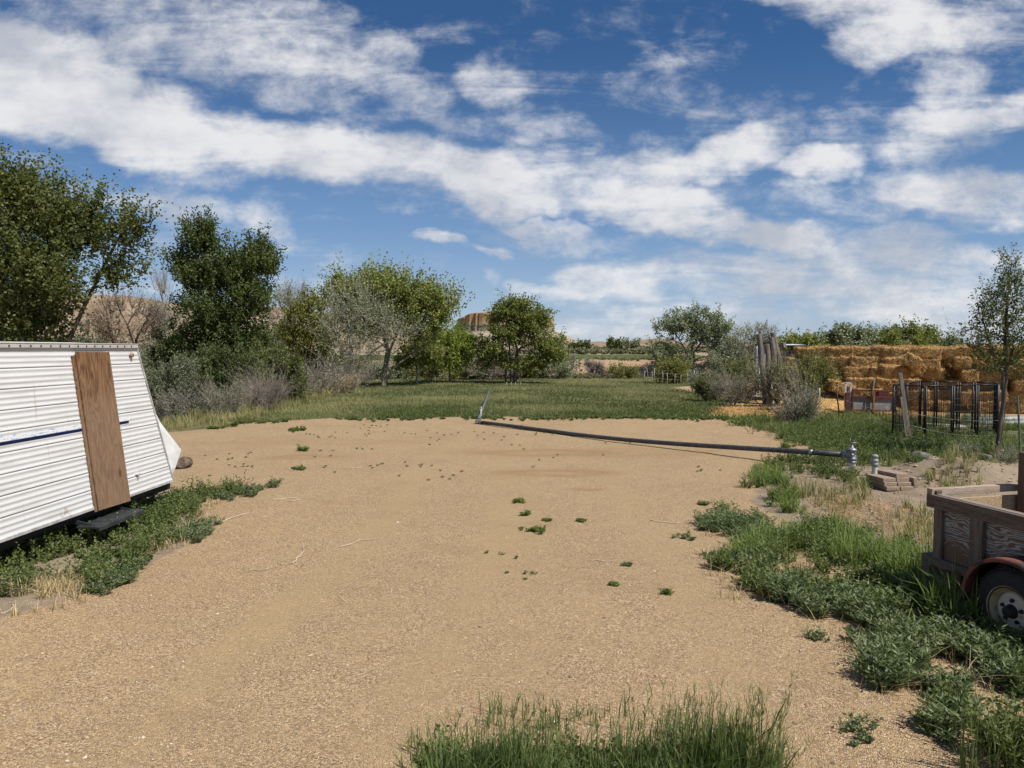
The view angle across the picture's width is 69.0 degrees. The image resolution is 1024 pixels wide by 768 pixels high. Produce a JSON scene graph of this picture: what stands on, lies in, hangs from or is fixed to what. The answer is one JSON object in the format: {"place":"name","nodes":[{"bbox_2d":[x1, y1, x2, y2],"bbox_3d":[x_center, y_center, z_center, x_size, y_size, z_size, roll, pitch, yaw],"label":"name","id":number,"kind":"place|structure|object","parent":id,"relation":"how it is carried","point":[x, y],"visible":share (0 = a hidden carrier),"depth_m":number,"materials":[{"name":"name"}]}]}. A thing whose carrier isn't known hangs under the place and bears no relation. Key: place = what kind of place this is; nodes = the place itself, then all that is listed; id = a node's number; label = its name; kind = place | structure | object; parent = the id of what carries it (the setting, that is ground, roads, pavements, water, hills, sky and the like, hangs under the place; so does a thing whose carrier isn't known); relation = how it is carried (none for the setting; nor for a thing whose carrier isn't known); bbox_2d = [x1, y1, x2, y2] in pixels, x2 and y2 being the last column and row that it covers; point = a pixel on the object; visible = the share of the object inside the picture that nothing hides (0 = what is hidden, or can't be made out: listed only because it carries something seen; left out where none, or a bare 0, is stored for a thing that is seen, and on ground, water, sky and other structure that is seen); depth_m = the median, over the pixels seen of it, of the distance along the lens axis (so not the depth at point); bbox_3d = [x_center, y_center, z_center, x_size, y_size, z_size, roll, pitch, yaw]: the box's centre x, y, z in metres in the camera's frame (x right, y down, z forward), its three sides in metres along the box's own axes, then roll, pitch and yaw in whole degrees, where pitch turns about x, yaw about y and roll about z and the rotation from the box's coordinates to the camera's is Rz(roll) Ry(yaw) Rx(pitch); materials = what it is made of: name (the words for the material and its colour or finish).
{"place":"outdoors","nodes":[
{"label":"outdoors","id":0,"kind":"place"},
{"bbox_2d":[157,386,346,429],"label":"dry grass","id":1,"kind":"structure","parent":0,"point":[181,422],"depth_m":24.57,"materials":[{"name":"green plant"}]},
{"bbox_2d":[37,295,533,349],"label":"hill slope","id":2,"kind":"structure","parent":0,"point":[124,312],"depth_m":242.47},
{"bbox_2d":[152,377,733,421],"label":"field grass","id":3,"kind":"structure","parent":0,"point":[342,410],"depth_m":32.00,"materials":[{"name":"green plant"}]},
{"bbox_2d":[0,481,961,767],"bbox_3d":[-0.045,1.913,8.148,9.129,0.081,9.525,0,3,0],"label":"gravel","id":4,"kind":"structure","parent":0,"point":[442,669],"depth_m":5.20,"materials":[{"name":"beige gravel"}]},
{"bbox_2d":[0,349,1023,767],"bbox_3d":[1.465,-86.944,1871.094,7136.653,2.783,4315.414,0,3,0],"label":"ground","id":5,"kind":"structure","parent":0,"point":[502,459],"depth_m":6.53,"materials":[{"name":"beige sand"}]},
{"bbox_2d":[0,137,179,341],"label":"cottonwood tree","id":6,"kind":"object","parent":5,"relation":"on","point":[35,268],"visible":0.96,"depth_m":23.33,"materials":[{"name":"green plant"}]},
{"bbox_2d":[0,341,180,550],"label":"travel trailer","id":7,"kind":"object","parent":5,"relation":"on","point":[84,434],"visible":0.99,"depth_m":8.58,"materials":[{"name":"white metal"}]},
{"bbox_2d":[65,315,150,373],"bbox_3d":[-16.800,-0.984,30.857,3.787,3.739,3.020,0,3,0],"label":"shrub","id":8,"kind":"object","parent":5,"relation":"on","point":[86,340],"visible":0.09,"depth_m":30.68,"materials":[{"name":"green plant"}]},
{"bbox_2d":[0,498,221,616],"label":"dead grass","id":9,"kind":"structure","parent":5,"relation":"on","point":[45,587],"depth_m":7.06,"materials":[{"name":"beige plant"}]},
{"bbox_2d":[79,283,171,353],"bbox_3d":[-15.136,-1.585,28.973,3.259,5.104,3.144,3,4,44],"label":"bare tree","id":10,"kind":"object","parent":5,"relation":"on","point":[109,331],"visible":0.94,"depth_m":28.91,"materials":[{"name":"brown plant"}]},
{"bbox_2d":[0,469,254,596],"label":"weeds","id":11,"kind":"object","parent":5,"relation":"on","point":[165,506],"visible":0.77,"depth_m":8.39,"materials":[{"name":"green plant"}]},
{"bbox_2d":[134,257,191,383],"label":"bare tree","id":12,"kind":"object","parent":5,"relation":"on","point":[161,288],"visible":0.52,"depth_m":45.70,"materials":[{"name":"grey plant"}]},
{"bbox_2d":[145,314,191,382],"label":"willow bush","id":13,"kind":"object","parent":5,"relation":"on","point":[154,359],"visible":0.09,"depth_m":33.44,"materials":[{"name":"green plant"}]},
{"bbox_2d":[139,349,202,415],"bbox_3d":[-11.802,0.141,25.040,3.016,2.622,2.279,0,3,0],"label":"shrub","id":14,"kind":"object","parent":5,"relation":"on","point":[183,367],"visible":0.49,"depth_m":24.73,"materials":[{"name":"green plant"}]},
{"bbox_2d":[77,476,283,594],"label":"creeping weeds","id":15,"kind":"object","parent":5,"relation":"on","point":[119,577],"visible":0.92,"depth_m":8.92,"materials":[{"name":"green plant"}]},
{"bbox_2d":[151,374,218,417],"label":"sagebrush","id":16,"kind":"object","parent":5,"relation":"on","point":[181,399],"visible":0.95,"depth_m":24.15,"materials":[{"name":"green plant"}]},
{"bbox_2d":[142,201,287,394],"bbox_3d":[-12.562,-3.430,31.694,6.145,8.534,4.393,0,3,0],"label":"poplar tree","id":17,"kind":"object","parent":5,"relation":"on","point":[246,292],"visible":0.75,"depth_m":31.36,"materials":[{"name":"green plant"}]},
{"bbox_2d":[186,368,256,415],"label":"sagebrush","id":18,"kind":"object","parent":5,"relation":"on","point":[233,398],"visible":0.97,"depth_m":24.52,"materials":[{"name":"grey plant"}]},
{"bbox_2d":[172,338,279,406],"bbox_3d":[-11.425,-0.318,28.815,4.226,2.995,3.609,0,3,0],"label":"willow bush","id":19,"kind":"object","parent":5,"relation":"on","point":[214,361],"visible":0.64,"depth_m":28.37,"materials":[{"name":"green plant"}]},
{"bbox_2d":[218,352,308,410],"bbox_3d":[-9.058,-0.005,26.869,3.083,2.459,3.270,3,4,44],"label":"dry shrub","id":20,"kind":"object","parent":5,"relation":"on","point":[270,392],"visible":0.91,"depth_m":26.86,"materials":[{"name":"grey plant"}]},
{"bbox_2d":[245,336,316,400],"bbox_3d":[-9.724,-0.438,31.003,2.421,3.320,2.582,2,3,32],"label":"willow bush","id":21,"kind":"object","parent":5,"relation":"on","point":[295,364],"visible":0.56,"depth_m":30.75,"materials":[{"name":"green plant"}]},
{"bbox_2d":[263,270,313,353],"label":"bare tree","id":22,"kind":"object","parent":5,"relation":"on","point":[289,291],"visible":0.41,"depth_m":53.63,"materials":[{"name":"grey plant"}]},
{"bbox_2d":[269,284,349,381],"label":"bushy tree","id":23,"kind":"object","parent":5,"relation":"on","point":[298,334],"visible":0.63,"depth_m":49.29,"materials":[{"name":"green plant"}]},
{"bbox_2d":[295,345,355,396],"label":"dry shrub","id":24,"kind":"object","parent":5,"relation":"on","point":[324,383],"visible":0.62,"depth_m":35.83,"materials":[{"name":"grey plant"}]},
{"bbox_2d":[322,367,364,393],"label":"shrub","id":25,"kind":"object","parent":5,"relation":"on","point":[350,386],"visible":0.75,"depth_m":38.81,"materials":[{"name":"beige plant"}]},
{"bbox_2d":[315,344,392,389],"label":"dry shrub","id":26,"kind":"object","parent":5,"relation":"on","point":[357,372],"visible":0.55,"depth_m":41.03,"materials":[{"name":"grey plant"}]},
{"bbox_2d":[296,266,429,380],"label":"half dead tree","id":27,"kind":"object","parent":5,"relation":"on","point":[350,333],"visible":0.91,"depth_m":42.68,"materials":[{"name":"grey plant"}]},
{"bbox_2d":[357,355,415,379],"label":"shrub","id":28,"kind":"object","parent":5,"relation":"on","point":[397,374],"visible":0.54,"depth_m":56.08,"materials":[{"name":"green plant"}]},
{"bbox_2d":[311,249,475,385],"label":"cottonwood tree","id":29,"kind":"object","parent":5,"relation":"on","point":[418,299],"visible":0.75,"depth_m":45.08,"materials":[{"name":"green plant"}]},
{"bbox_2d":[390,336,459,383],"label":"young tree","id":30,"kind":"object","parent":5,"relation":"on","point":[429,354],"visible":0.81,"depth_m":48.57,"materials":[{"name":"green plant"}]},
{"bbox_2d":[408,364,463,380],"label":"shrub","id":31,"kind":"object","parent":5,"relation":"on","point":[431,374],"visible":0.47,"depth_m":53.32,"materials":[{"name":"green plant"}]},
{"bbox_2d":[416,318,479,382],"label":"young tree","id":32,"kind":"object","parent":5,"relation":"on","point":[462,340],"visible":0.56,"depth_m":50.38,"materials":[{"name":"green plant"}]},
{"bbox_2d":[204,412,758,579],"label":"gravel weeds","id":33,"kind":"object","parent":5,"relation":"on","point":[546,417],"visible":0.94,"depth_m":24.08,"materials":[{"name":"green plant"}]},
{"bbox_2d":[459,351,525,379],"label":"dry shrub","id":34,"kind":"object","parent":5,"relation":"on","point":[493,372],"visible":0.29,"depth_m":55.60,"materials":[{"name":"grey plant"}]},
{"bbox_2d":[466,284,571,382],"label":"elm tree","id":35,"kind":"object","parent":5,"relation":"on","point":[550,349],"visible":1,"depth_m":49.56,"materials":[{"name":"green plant"}]},
{"bbox_2d":[532,359,572,378],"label":"shrub","id":36,"kind":"object","parent":5,"relation":"on","point":[564,369],"visible":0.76,"depth_m":56.60,"materials":[{"name":"green plant"}]},
{"bbox_2d":[356,345,754,378],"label":"scrub","id":37,"kind":"object","parent":5,"relation":"on","point":[606,350],"visible":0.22,"depth_m":71.62,"materials":[{"name":"green plant"}]},
{"bbox_2d":[581,355,607,375],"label":"dry shrub","id":38,"kind":"object","parent":5,"relation":"on","point":[599,367],"visible":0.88,"depth_m":60.27,"materials":[{"name":"grey plant"}]},
{"bbox_2d":[445,671,814,767],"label":"grass seed heads","id":39,"kind":"object","parent":5,"relation":"on","point":[697,712],"depth_m":3.80,"materials":[{"name":"green plant"}]},
{"bbox_2d":[475,407,844,457],"bbox_3d":[2.552,1.160,18.307,0.352,0.526,11.519,-2,3,-39],"label":"irrigation pipe","id":40,"kind":"object","parent":5,"relation":"on","point":[744,448],"visible":1,"depth_m":16.87,"materials":[{"name":"metal"}]},
{"bbox_2d":[651,352,692,383],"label":"shrub","id":41,"kind":"object","parent":5,"relation":"on","point":[670,368],"visible":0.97,"depth_m":49.59,"materials":[{"name":"green plant"}]},
{"bbox_2d":[642,299,745,371],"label":"grey green tree","id":42,"kind":"object","parent":5,"relation":"on","point":[714,331],"visible":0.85,"depth_m":61.44,"materials":[{"name":"green plant"}]},
{"bbox_2d":[688,366,726,401],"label":"shrub","id":43,"kind":"object","parent":5,"relation":"on","point":[700,383],"visible":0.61,"depth_m":32.83,"materials":[{"name":"green plant"}]},
{"bbox_2d":[701,344,754,374],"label":"shrub","id":44,"kind":"object","parent":5,"relation":"on","point":[714,361],"visible":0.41,"depth_m":55.48,"materials":[{"name":"green plant"}]},
{"bbox_2d":[702,360,766,406],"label":"sagebrush","id":45,"kind":"object","parent":5,"relation":"on","point":[742,393],"visible":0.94,"depth_m":29.69,"materials":[{"name":"green plant"}]},
{"bbox_2d":[719,351,754,393],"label":"shrub","id":46,"kind":"object","parent":5,"relation":"on","point":[732,367],"visible":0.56,"depth_m":37.75,"materials":[{"name":"green plant"}]},
{"bbox_2d":[715,320,780,373],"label":"bare tree","id":47,"kind":"object","parent":5,"relation":"on","point":[753,341],"visible":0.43,"depth_m":55.60,"materials":[{"name":"grey plant"}]},
{"bbox_2d":[756,334,767,403],"bbox_3d":[10.567,-0.556,31.408,0.237,3.095,0.670,-1,3,-26],"label":"leaning post","id":48,"kind":"object","parent":5,"relation":"on","point":[760,345],"visible":0.66,"depth_m":31.38,"materials":[{"name":"grey wood"}]},
{"bbox_2d":[741,344,795,406],"bbox_3d":[10.296,-0.356,29.403,2.776,2.635,2.287,0,3,0],"label":"shrub","id":49,"kind":"object","parent":5,"relation":"on","point":[774,368],"visible":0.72,"depth_m":29.42,"materials":[{"name":"green plant"}]},
{"bbox_2d":[754,341,805,394],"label":"shed","id":50,"kind":"structure","parent":5,"relation":"on","point":[784,345],"depth_m":32.90,"materials":[{"name":"silver metal"}]},
{"bbox_2d":[766,385,825,422],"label":"sagebrush","id":51,"kind":"object","parent":5,"relation":"on","point":[808,408],"visible":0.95,"depth_m":22.68,"materials":[{"name":"green plant"}]},
{"bbox_2d":[762,349,831,405],"bbox_3d":[9.838,-0.108,25.738,2.233,2.599,2.785,3,4,44],"label":"dry shrub","id":52,"kind":"object","parent":5,"relation":"on","point":[806,387],"visible":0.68,"depth_m":25.88,"materials":[{"name":"grey plant"}]},
{"bbox_2d":[777,326,833,350],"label":"round tree","id":53,"kind":"object","parent":5,"relation":"on","point":[807,339],"visible":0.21,"depth_m":51.40,"materials":[{"name":"green plant"}]},
{"bbox_2d":[772,346,848,403],"bbox_3d":[10.898,-0.119,27.189,2.509,2.600,2.296,0,3,0],"label":"willow bush","id":54,"kind":"object","parent":5,"relation":"on","point":[818,367],"visible":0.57,"depth_m":26.89,"materials":[{"name":"green plant"}]},
{"bbox_2d":[708,392,929,417],"bbox_3d":[11.008,0.721,26.568,7.800,0.950,7.125,0,3,0],"label":"loose straw","id":55,"kind":"object","parent":5,"relation":"on","point":[831,402],"visible":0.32,"depth_m":26.51,"materials":[{"name":"beige plant"}]},
{"bbox_2d":[823,378,856,395],"bbox_3d":[11.747,0.145,26.642,1.140,0.585,0.684,14,7,-6],"label":"straw bale","id":56,"kind":"object","parent":55,"relation":"on","point":[833,385],"visible":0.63,"depth_m":26.40},
{"bbox_2d":[678,469,1012,736],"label":"dead stalks","id":57,"kind":"object","parent":5,"relation":"on","point":[830,634],"visible":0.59,"depth_m":7.31,"materials":[{"name":"beige plant"}]},
{"bbox_2d":[841,439,856,471],"bbox_3d":[6.276,1.350,13.876,0.202,0.670,0.273,-2,3,-35],"label":"irrigation valve","id":58,"kind":"object","parent":5,"relation":"on","point":[849,454],"visible":0.97,"depth_m":13.80,"materials":[{"name":"silver metal"}]},
{"bbox_2d":[817,321,884,347],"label":"willow tree","id":59,"kind":"object","parent":5,"relation":"on","point":[842,334],"visible":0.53,"depth_m":51.43,"materials":[{"name":"green plant"}]},
{"bbox_2d":[689,505,1023,743],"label":"grey green weeds","id":60,"kind":"object","parent":5,"relation":"on","point":[917,656],"visible":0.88,"depth_m":5.50,"materials":[{"name":"green plant"}]},
{"bbox_2d":[836,709,882,732],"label":"weed clump","id":61,"kind":"object","parent":5,"relation":"on","point":[851,725],"visible":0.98,"depth_m":4.49,"materials":[{"name":"green plant"}]},
{"bbox_2d":[701,460,1023,731],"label":"tall grass","id":62,"kind":"structure","parent":5,"relation":"on","point":[920,583],"depth_m":7.98,"materials":[{"name":"green plant"}]},
{"bbox_2d":[705,448,1023,716],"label":"leafy weeds","id":63,"kind":"object","parent":5,"relation":"on","point":[827,469],"visible":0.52,"depth_m":7.58,"materials":[{"name":"green plant"}]},
{"bbox_2d":[798,491,933,549],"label":"straw litter","id":64,"kind":"object","parent":5,"relation":"on","point":[858,513],"visible":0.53,"depth_m":10.42,"materials":[{"name":"plant"}]},
{"bbox_2d":[716,407,1023,466],"bbox_3d":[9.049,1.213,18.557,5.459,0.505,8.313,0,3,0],"label":"grass","id":65,"kind":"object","parent":5,"relation":"on","point":[789,431],"visible":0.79,"depth_m":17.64,"materials":[{"name":"green plant"}]},
{"bbox_2d":[844,378,897,412],"bbox_3d":[12.279,0.461,25.622,1.816,1.330,0.580,0,3,0],"label":"farm implement","id":66,"kind":"object","parent":5,"relation":"on","point":[880,400],"visible":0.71,"depth_m":25.48,"materials":[{"name":"red metal"}]},
{"bbox_2d":[787,443,989,543],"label":"sparse grass","id":67,"kind":"structure","parent":5,"relation":"on","point":[827,494],"depth_m":11.60,"materials":[{"name":"green plant"}]},
{"bbox_2d":[898,373,911,438],"bbox_3d":[9.526,0.643,18.038,0.370,1.828,0.075,1,3,21],"label":"leaning board","id":68,"kind":"object","parent":5,"relation":"on","point":[901,384],"visible":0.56,"depth_m":18.02,"materials":[{"name":"grey wood"}]},
{"bbox_2d":[867,314,944,346],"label":"round tree","id":69,"kind":"object","parent":5,"relation":"on","point":[896,335],"visible":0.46,"depth_m":51.31,"materials":[{"name":"green plant"}]},
{"bbox_2d":[892,384,924,438],"bbox_3d":[9.825,0.734,18.478,0.042,1.461,1.278,0,3,-5],"label":"kennel panel","id":70,"kind":"object","parent":5,"relation":"on","point":[911,411],"visible":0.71,"depth_m":18.34,"materials":[{"name":"black metal"}]},
{"bbox_2d":[909,401,935,411],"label":"straw bale","id":71,"kind":"object","parent":5,"relation":"on","point":[922,406],"visible":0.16,"depth_m":27.44},
{"bbox_2d":[931,389,955,400],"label":"straw bale","id":72,"kind":"object","parent":71,"relation":"on","point":[941,390],"visible":0.26,"depth_m":27.32},
{"bbox_2d":[917,377,949,389],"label":"straw bale","id":73,"kind":"object","parent":72,"relation":"on","point":[932,383],"visible":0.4,"depth_m":27.58},
{"bbox_2d":[915,368,945,380],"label":"straw bale","id":74,"kind":"object","parent":73,"relation":"on","point":[934,374],"visible":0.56,"depth_m":27.46},
{"bbox_2d":[922,357,941,370],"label":"straw bale","id":75,"kind":"object","parent":74,"relation":"on","point":[931,364],"visible":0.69,"depth_m":27.22},
{"bbox_2d":[909,345,942,359],"bbox_3d":[15.301,-1.152,27.537,1.130,0.626,0.676,3,3,20],"label":"straw bale","id":76,"kind":"object","parent":75,"relation":"on","point":[922,352],"visible":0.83,"depth_m":27.30},
{"bbox_2d":[836,390,1023,451],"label":"wire fence","id":77,"kind":"object","parent":5,"relation":"on","point":[1019,430],"visible":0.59,"depth_m":15.75,"materials":[{"name":"black metal"}]},
{"bbox_2d":[924,385,952,439],"bbox_3d":[10.343,0.746,18.058,1.010,1.446,0.040,-1,3,-26],"label":"kennel panel","id":78,"kind":"object","parent":5,"relation":"on","point":[934,412],"visible":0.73,"depth_m":18.03,"materials":[{"name":"black metal"}]},
{"bbox_2d":[955,401,968,411],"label":"straw bale","id":79,"kind":"object","parent":5,"relation":"on","point":[965,407],"visible":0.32,"depth_m":27.08},
{"bbox_2d":[961,389,974,404],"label":"straw bale","id":80,"kind":"object","parent":79,"relation":"on","point":[963,395],"visible":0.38,"depth_m":26.67},
{"bbox_2d":[948,376,978,390],"bbox_3d":[16.567,0.034,27.400,1.107,0.628,0.678,0,8,20],"label":"straw bale","id":81,"kind":"object","parent":80,"relation":"on","point":[956,379],"visible":0.38,"depth_m":27.20},
{"bbox_2d":[953,368,979,381],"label":"straw bale","id":82,"kind":"object","parent":81,"relation":"on","point":[962,374],"visible":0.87,"depth_m":26.79},
{"bbox_2d":[952,356,971,369],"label":"straw bale","id":83,"kind":"object","parent":82,"relation":"on","point":[962,361],"visible":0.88,"depth_m":26.98},
{"bbox_2d":[941,345,972,359],"bbox_3d":[16.386,-1.150,27.494,1.140,0.585,0.684,0,4,20],"label":"straw bale","id":84,"kind":"object","parent":83,"relation":"on","point":[950,352],"visible":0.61,"depth_m":27.32},
{"bbox_2d":[952,384,976,438],"bbox_3d":[11.102,0.733,18.276,0.574,1.451,0.042,0,3,2],"label":"kennel panel","id":85,"kind":"object","parent":5,"relation":"on","point":[962,411],"visible":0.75,"depth_m":18.26,"materials":[{"name":"black metal"}]},
{"bbox_2d":[958,381,973,432],"bbox_3d":[12.169,0.651,19.970,0.348,1.439,0.040,1,3,17],"label":"kennel panel","id":86,"kind":"object","parent":5,"relation":"on","point":[962,382],"visible":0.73,"depth_m":19.95,"materials":[{"name":"black metal"}]},
{"bbox_2d":[921,452,1023,643],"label":"utility trailer","id":87,"kind":"object","parent":5,"relation":"on","point":[986,533],"visible":0.87,"depth_m":6.10,"materials":[{"name":"brown wood"}]},
{"bbox_2d":[941,242,1023,458],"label":"sapling tree","id":88,"kind":"object","parent":5,"relation":"on","point":[1007,336],"visible":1,"depth_m":15.32,"materials":[{"name":"green plant"}]},
{"bbox_2d":[976,384,998,436],"bbox_3d":[11.722,0.721,18.359,0.654,1.440,0.040,-1,3,-16],"label":"kennel panel","id":89,"kind":"object","parent":5,"relation":"on","point":[984,404],"visible":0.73,"depth_m":18.34,"materials":[{"name":"black metal"}]},
{"bbox_2d":[989,438,1021,465],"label":"sagebrush","id":90,"kind":"object","parent":5,"relation":"on","point":[1009,458],"visible":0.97,"depth_m":13.05,"materials":[{"name":"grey plant"}]},
{"bbox_2d":[0,0,1023,343],"label":"sky","id":91,"kind":"structure","parent":0,"point":[793,164],"materials":[{"name":"blue"}]},
{"bbox_2d":[456,312,577,342],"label":"mesa hill","id":92,"kind":"structure","parent":0,"point":[477,319],"depth_m":642.54,"materials":[{"name":"beige stone"}]},
{"bbox_2d":[393,683,814,767],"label":"tall grass","id":93,"kind":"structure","parent":0,"point":[724,749],"depth_m":3.81,"materials":[{"name":"green plant"}]},
{"bbox_2d":[770,455,1017,539],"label":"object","id":94,"kind":"object","parent":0,"point":[916,475],"visible":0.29,"depth_m":12.10,"materials":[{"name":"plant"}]},
{"bbox_2d":[921,681,1023,767],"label":"corner grass","id":95,"kind":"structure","parent":0,"point":[1003,741],"depth_m":4.10,"materials":[{"name":"green plant"}]},
{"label":"straw bale","id":96,"kind":"object","parent":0,"visible":0},
{"bbox_2d":[845,376,874,388],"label":"straw bale","id":97,"kind":"object","parent":96,"relation":"on","point":[863,382],"visible":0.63,"depth_m":28.10},
{"bbox_2d":[840,365,869,378],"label":"straw bale","id":98,"kind":"object","parent":97,"relation":"on","point":[854,371],"visible":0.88,"depth_m":28.38},
{"bbox_2d":[848,355,878,367],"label":"straw bale","id":99,"kind":"object","parent":98,"relation":"on","point":[857,362],"visible":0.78,"depth_m":28.62},
{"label":"straw bale","id":100,"kind":"object","parent":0,"visible":0},
{"bbox_2d":[874,376,903,390],"bbox_3d":[14.064,0.018,27.828,1.130,0.626,0.676,6,4,23],"label":"straw bale","id":101,"kind":"object","parent":100,"relation":"on","point":[884,384],"visible":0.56,"depth_m":27.67},
{"bbox_2d":[874,364,910,379],"bbox_3d":[13.576,-0.457,26.504,1.140,0.585,0.684,6,14,0],"label":"straw bale","id":102,"kind":"object","parent":101,"relation":"on","point":[888,370],"visible":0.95,"depth_m":26.28},
{"bbox_2d":[901,352,926,376],"bbox_3d":[14.148,-0.683,26.213,1.140,0.585,0.684,25,13,-43],"label":"straw bale","id":103,"kind":"object","parent":102,"relation":"on","point":[915,364],"visible":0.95,"depth_m":25.95},
{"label":"straw bale","id":104,"kind":"object","parent":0,"visible":0},
{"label":"straw bale","id":105,"kind":"object","parent":104,"relation":"on","visible":0},
{"bbox_2d":[879,345,910,358],"bbox_3d":[14.756,-1.201,28.694,1.103,0.606,0.695,0,6,19],"label":"straw bale","id":106,"kind":"object","parent":105,"relation":"on","point":[889,351],"visible":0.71,"depth_m":28.52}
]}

